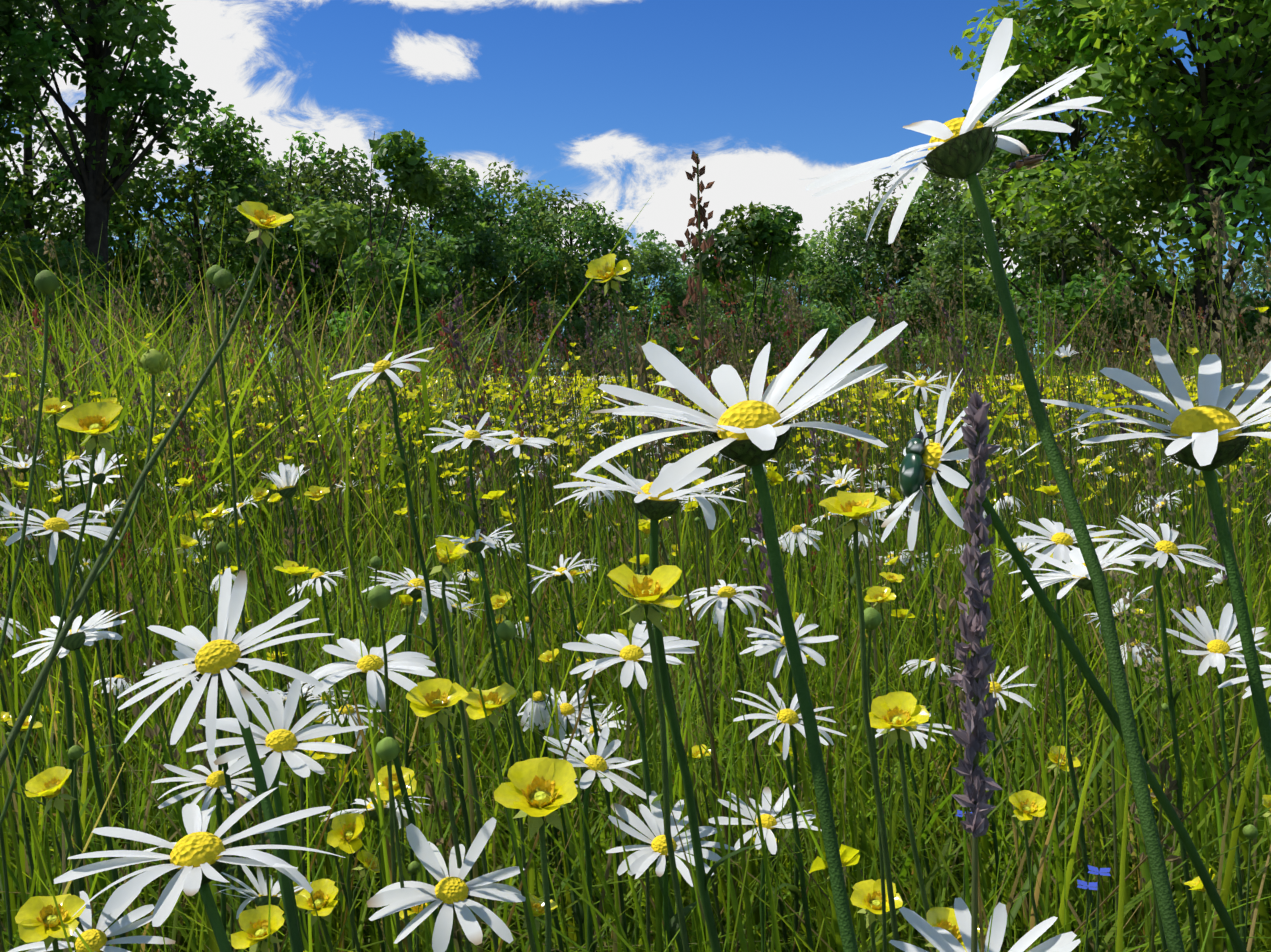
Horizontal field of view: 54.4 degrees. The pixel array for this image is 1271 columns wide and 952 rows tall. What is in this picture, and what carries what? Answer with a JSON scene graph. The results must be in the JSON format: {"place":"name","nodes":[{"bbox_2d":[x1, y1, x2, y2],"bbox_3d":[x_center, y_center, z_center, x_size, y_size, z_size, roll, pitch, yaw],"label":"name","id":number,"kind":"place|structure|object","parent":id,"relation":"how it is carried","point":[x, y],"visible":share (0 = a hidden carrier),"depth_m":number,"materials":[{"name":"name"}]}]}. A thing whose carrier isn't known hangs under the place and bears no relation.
{"place":"outdoors","nodes":[
{"label":"outdoors","id":0,"kind":"place"},
{"bbox_2d":[0,153,1270,951],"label":"meadow grass","id":1,"kind":"structure","parent":0,"point":[1020,762],"depth_m":1.09,"materials":[{"name":"green plant"}]},
{"bbox_2d":[0,150,1270,941],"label":"grass seed heads","id":2,"kind":"object","parent":1,"relation":"on","point":[981,786],"depth_m":1.39,"materials":[{"name":"plant"}]},
{"bbox_2d":[0,125,1270,951],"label":"flower stems","id":3,"kind":"object","parent":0,"point":[966,155],"visible":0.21,"depth_m":0.52,"materials":[{"name":"green plant"}]},
{"bbox_2d":[0,201,1270,951],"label":"buttercup petals","id":4,"kind":"object","parent":3,"relation":"on","point":[506,795],"visible":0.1,"depth_m":0.52,"materials":[{"name":"yellow plant"}]},
{"bbox_2d":[0,18,1270,951],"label":"daisy petals","id":5,"kind":"object","parent":3,"relation":"on","point":[993,78],"visible":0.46,"depth_m":0.37,"materials":[{"name":"white plant"}]},
{"bbox_2d":[0,117,1270,951],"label":"flower centres","id":6,"kind":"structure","parent":5,"relation":"on","point":[198,849],"depth_m":0.37,"materials":[{"name":"yellow plant"}]},
{"bbox_2d":[899,426,943,517],"bbox_3d":[0.065,-0.001,0.284,0.008,0.022,0.021,0,5,-2],"label":"beetle","id":7,"kind":"object","parent":5,"relation":"on","point":[912,472],"visible":1,"depth_m":0.28},
{"bbox_2d":[984,139,1058,183],"bbox_3d":[0.076,-0.062,0.244,0.014,0.009,0.008,-2,5,-27],"label":"soldier beetle","id":8,"kind":"object","parent":5,"relation":"on","point":[1028,161],"visible":1,"depth_m":0.24},
{"bbox_2d":[1024,159,1050,169],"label":"soldier beetle wings","id":9,"kind":"object","parent":8,"relation":"attached to","point":[1031,166],"visible":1,"depth_m":0.25},
{"bbox_2d":[0,0,1270,377],"bbox_3d":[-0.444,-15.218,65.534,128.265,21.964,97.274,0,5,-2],"label":"tree foliage","id":10,"kind":"object","parent":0,"point":[1072,30],"visible":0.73,"depth_m":37.30,"materials":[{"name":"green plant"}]},
{"bbox_2d":[0,0,1270,376],"label":"sky","id":11,"kind":"structure","parent":0,"point":[609,101],"materials":[{"name":"blue"}]}
]}

